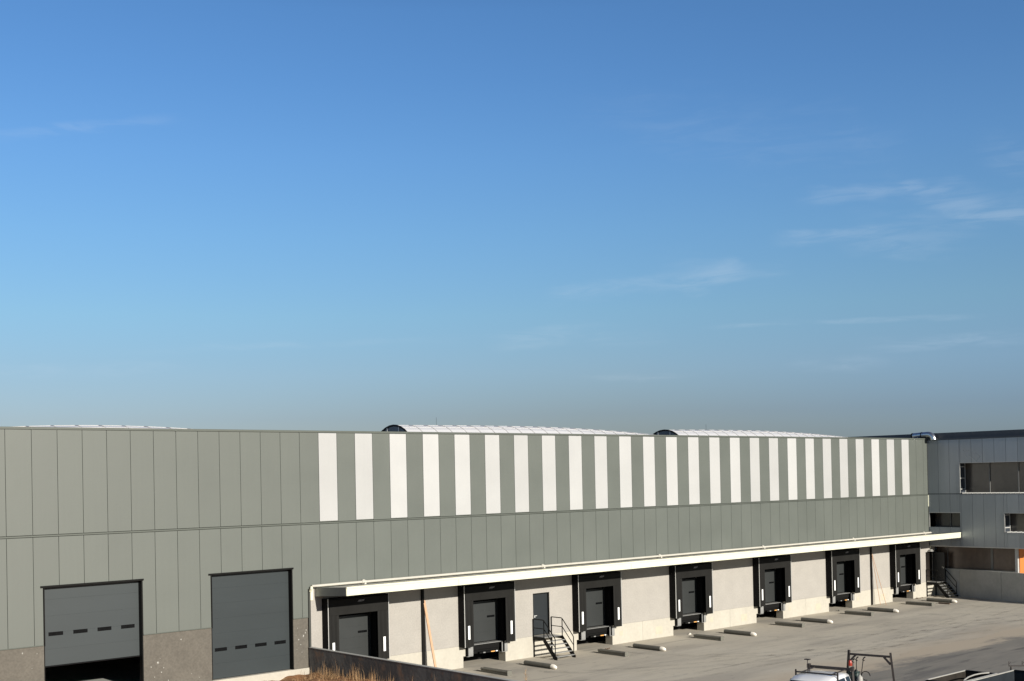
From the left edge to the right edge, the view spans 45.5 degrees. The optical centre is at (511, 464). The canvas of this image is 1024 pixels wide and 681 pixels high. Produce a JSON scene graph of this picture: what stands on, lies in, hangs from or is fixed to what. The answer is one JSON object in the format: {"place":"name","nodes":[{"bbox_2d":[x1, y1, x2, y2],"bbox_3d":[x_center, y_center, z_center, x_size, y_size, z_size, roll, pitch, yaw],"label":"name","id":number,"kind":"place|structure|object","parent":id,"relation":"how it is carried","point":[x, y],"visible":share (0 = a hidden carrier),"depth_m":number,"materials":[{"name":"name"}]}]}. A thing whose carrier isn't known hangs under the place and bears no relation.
{"place":"outdoors","nodes":[
{"label":"outdoors","id":0,"kind":"place"},
{"bbox_2d":[271,673,369,680],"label":"soil","id":1,"kind":"structure","parent":0,"point":[299,676],"depth_m":53.58,"materials":[{"name":"brown soil"}]},
{"bbox_2d":[292,660,412,680],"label":"dry grass","id":2,"kind":"structure","parent":1,"relation":"on","point":[332,675],"depth_m":52.21,"materials":[{"name":"brown plant"}]},
{"bbox_2d":[0,0,1023,436],"label":"sky","id":3,"kind":"structure","parent":0,"point":[635,216],"materials":[{"name":"blue"}]},
{"bbox_2d":[452,595,1023,680],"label":"yard","id":4,"kind":"structure","parent":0,"point":[770,651],"depth_m":66.60,"materials":[{"name":"grey concrete"}]},
{"bbox_2d":[424,600,436,666],"bbox_3d":[-3.963,8.383,59.228,0.860,3.559,0.130,-2,-1,43],"label":"timber plank","id":5,"kind":"object","parent":4,"relation":"on","point":[430,636],"visible":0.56,"depth_m":59.22,"materials":[{"name":"beige wood"}]},
{"bbox_2d":[0,424,960,680],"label":"warehouse","id":6,"kind":"structure","parent":4,"relation":"on","point":[138,553],"depth_m":59.38,"materials":[{"name":"grey metal"}]},
{"bbox_2d":[45,581,139,667],"bbox_3d":[-16.806,6.233,48.805,4.140,3.305,0.075,-1,-1,-42],"label":"overhead door","id":7,"kind":"structure","parent":6,"relation":"in","point":[91,622],"depth_m":48.77,"materials":[{"name":"grey metal"}]},
{"bbox_2d":[212,570,289,679],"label":"overhead door","id":8,"kind":"structure","parent":6,"relation":"in","point":[250,630],"depth_m":53.53,"materials":[{"name":"grey metal"}]},
{"bbox_2d":[339,613,370,655],"bbox_3d":[-7.670,8.114,57.122,2.660,2.080,0.062,-1,-1,-42],"label":"dock door","id":9,"kind":"structure","parent":6,"relation":"in","point":[354,630],"depth_m":57.40,"materials":[{"name":"grey metal"}]},
{"bbox_2d":[473,600,497,642],"bbox_3d":[-1.704,8.052,62.452,2.660,2.080,0.070,-1,-1,-42],"label":"dock door","id":10,"kind":"structure","parent":6,"relation":"in","point":[485,613],"depth_m":62.75,"materials":[{"name":"grey metal"}]},
{"bbox_2d":[533,593,547,634],"bbox_3d":[1.506,7.939,64.855,1.090,2.160,0.130,-1,-1,-42],"label":"side door","id":11,"kind":"structure","parent":6,"relation":"in","point":[539,600],"depth_m":64.88,"materials":[{"name":"grey metal"}]},
{"bbox_2d":[586,588,604,627],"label":"dock door","id":12,"kind":"structure","parent":6,"relation":"in","point":[595,598],"depth_m":68.13,"materials":[{"name":"grey metal"}]},
{"bbox_2d":[682,578,696,613],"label":"dock door","id":13,"kind":"structure","parent":6,"relation":"in","point":[689,592],"depth_m":73.52,"materials":[{"name":"grey metal"}]},
{"bbox_2d":[765,569,776,602],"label":"dock door","id":14,"kind":"structure","parent":6,"relation":"in","point":[770,575],"depth_m":78.90,"materials":[{"name":"grey metal"}]},
{"bbox_2d":[837,562,845,592],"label":"dock door","id":15,"kind":"structure","parent":6,"relation":"in","point":[841,585],"depth_m":84.29,"materials":[{"name":"grey metal"}]},
{"bbox_2d":[900,555,906,583],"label":"dock door","id":16,"kind":"structure","parent":6,"relation":"in","point":[903,572],"depth_m":89.66,"materials":[{"name":"grey metal"}]},
{"bbox_2d":[933,552,944,580],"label":"side door","id":17,"kind":"structure","parent":6,"relation":"in","point":[938,557],"depth_m":91.21,"materials":[{"name":"grey metal"}]},
{"bbox_2d":[477,667,511,675],"bbox_3d":[-0.921,10.005,59.258,0.300,0.236,2.450,-1,-1,-42],"label":"wheel guide","id":18,"kind":"object","parent":4,"relation":"on","point":[496,671],"visible":1,"depth_m":58.96,"materials":[{"name":"grey concrete"}]},
{"bbox_2d":[519,660,556,668],"bbox_3d":[1.283,9.976,60.964,0.260,0.243,2.745,-1,-1,-42],"label":"wheel guide","id":19,"kind":"object","parent":4,"relation":"on","point":[539,664],"visible":1,"depth_m":60.73,"materials":[{"name":"grey concrete"}]},
{"bbox_2d":[533,616,575,659],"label":"metal stairs","id":20,"kind":"structure","parent":4,"relation":"on","point":[551,648],"depth_m":63.98,"materials":[{"name":"black metal"}]},
{"bbox_2d":[593,649,628,656],"bbox_3d":[5.199,9.942,64.731,0.300,0.236,2.450,-1,-1,-42],"label":"wheel guide","id":21,"kind":"object","parent":4,"relation":"on","point":[613,652],"visible":1,"depth_m":64.42,"materials":[{"name":"grey concrete"}]},
{"bbox_2d":[628,643,665,650],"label":"wheel guide","id":22,"kind":"object","parent":4,"relation":"on","point":[649,647],"visible":1,"depth_m":66.11,"materials":[{"name":"grey concrete"}]},
{"bbox_2d":[689,634,723,640],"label":"wheel guide","id":23,"kind":"object","parent":4,"relation":"on","point":[709,637],"visible":1,"depth_m":69.72,"materials":[{"name":"grey concrete"}]},
{"bbox_2d":[719,629,756,635],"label":"wheel guide","id":24,"kind":"object","parent":4,"relation":"on","point":[737,632],"visible":1,"depth_m":71.45,"materials":[{"name":"grey concrete"}]},
{"bbox_2d":[773,621,804,627],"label":"wheel guide","id":25,"kind":"object","parent":4,"relation":"on","point":[791,624],"visible":1,"depth_m":74.92,"materials":[{"name":"grey concrete"}]},
{"bbox_2d":[797,617,832,623],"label":"wheel guide","id":26,"kind":"object","parent":4,"relation":"on","point":[815,620],"visible":1,"depth_m":76.62,"materials":[{"name":"grey concrete"}]},
{"bbox_2d":[842,610,873,615],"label":"wheel guide","id":27,"kind":"object","parent":4,"relation":"on","point":[860,613],"visible":1,"depth_m":80.06,"materials":[{"name":"grey concrete"}]},
{"bbox_2d":[862,607,898,612],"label":"wheel guide","id":28,"kind":"object","parent":4,"relation":"on","point":[882,609],"visible":1,"depth_m":81.71,"materials":[{"name":"grey concrete"}]},
{"bbox_2d":[901,601,933,605],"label":"wheel guide","id":29,"kind":"object","parent":4,"relation":"on","point":[919,603],"visible":1,"depth_m":85.11,"materials":[{"name":"grey concrete"}]},
{"bbox_2d":[921,598,956,602],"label":"wheel guide","id":30,"kind":"object","parent":4,"relation":"on","point":[941,600],"visible":0.99,"depth_m":86.86,"materials":[{"name":"grey concrete"}]},
{"bbox_2d":[926,569,957,597],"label":"metal stairs","id":31,"kind":"structure","parent":4,"relation":"on","point":[935,583],"depth_m":90.55,"materials":[{"name":"black metal"}]},
{"bbox_2d":[936,568,1023,602],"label":"concrete wall","id":32,"kind":"structure","parent":4,"relation":"on","point":[994,585],"depth_m":88.30,"materials":[{"name":"grey concrete"}]},
{"bbox_2d":[850,669,859,680],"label":"gas cylinder","id":33,"kind":"object","parent":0,"point":[856,674],"visible":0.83,"depth_m":46.94,"materials":[{"name":"green metal"}]},
{"bbox_2d":[833,628,1023,680],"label":"road","id":34,"kind":"structure","parent":0,"point":[996,652],"depth_m":60.44,"materials":[{"name":"grey asphalt"}]},
{"bbox_2d":[789,650,894,680],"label":"work truck","id":35,"kind":"object","parent":34,"relation":"on","point":[807,674],"visible":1,"depth_m":45.74,"materials":[{"name":"white metal"}]},
{"bbox_2d":[857,675,862,680],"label":"gas cylinder","id":36,"kind":"object","parent":35,"relation":"on","point":[859,677],"visible":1,"depth_m":46.66,"materials":[{"name":"white metal"}]},
{"bbox_2d":[924,670,997,680],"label":"steel skip","id":37,"kind":"object","parent":34,"relation":"on","point":[962,675],"visible":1,"depth_m":47.20,"materials":[{"name":"grey metal"}]},
{"bbox_2d":[963,672,988,680],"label":"strap","id":38,"kind":"object","parent":37,"relation":"on","point":[976,674],"visible":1,"depth_m":46.39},
{"bbox_2d":[970,669,1023,680],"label":"steel skip","id":39,"kind":"object","parent":34,"relation":"on","point":[1013,675],"visible":1,"depth_m":47.15,"materials":[{"name":"grey metal"}]},
{"bbox_2d":[1008,661,1023,669],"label":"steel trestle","id":40,"kind":"object","parent":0,"point":[1011,667],"visible":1,"depth_m":48.32,"materials":[{"name":"grey metal"}]},
{"label":"ground","id":41,"kind":"structure","parent":0,"visible":0},
{"bbox_2d":[309,647,516,680],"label":"retaining wall","id":42,"kind":"structure","parent":41,"relation":"on","point":[398,670],"depth_m":51.06,"materials":[{"name":"grey concrete"}]},
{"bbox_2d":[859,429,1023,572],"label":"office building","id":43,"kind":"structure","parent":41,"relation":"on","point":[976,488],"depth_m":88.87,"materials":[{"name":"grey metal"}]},
{"bbox_2d":[929,512,959,526],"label":"window","id":44,"kind":"structure","parent":43,"relation":"in","point":[944,519],"depth_m":91.21,"materials":[{"name":"black glass"}]},
{"bbox_2d":[959,461,1023,493],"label":"window","id":45,"kind":"structure","parent":43,"relation":"in","point":[980,477],"depth_m":88.51,"materials":[{"name":"black glass"}]},
{"bbox_2d":[1004,513,1023,532],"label":"window","id":46,"kind":"structure","parent":43,"relation":"in","point":[1016,520],"depth_m":87.27,"materials":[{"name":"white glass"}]}
]}

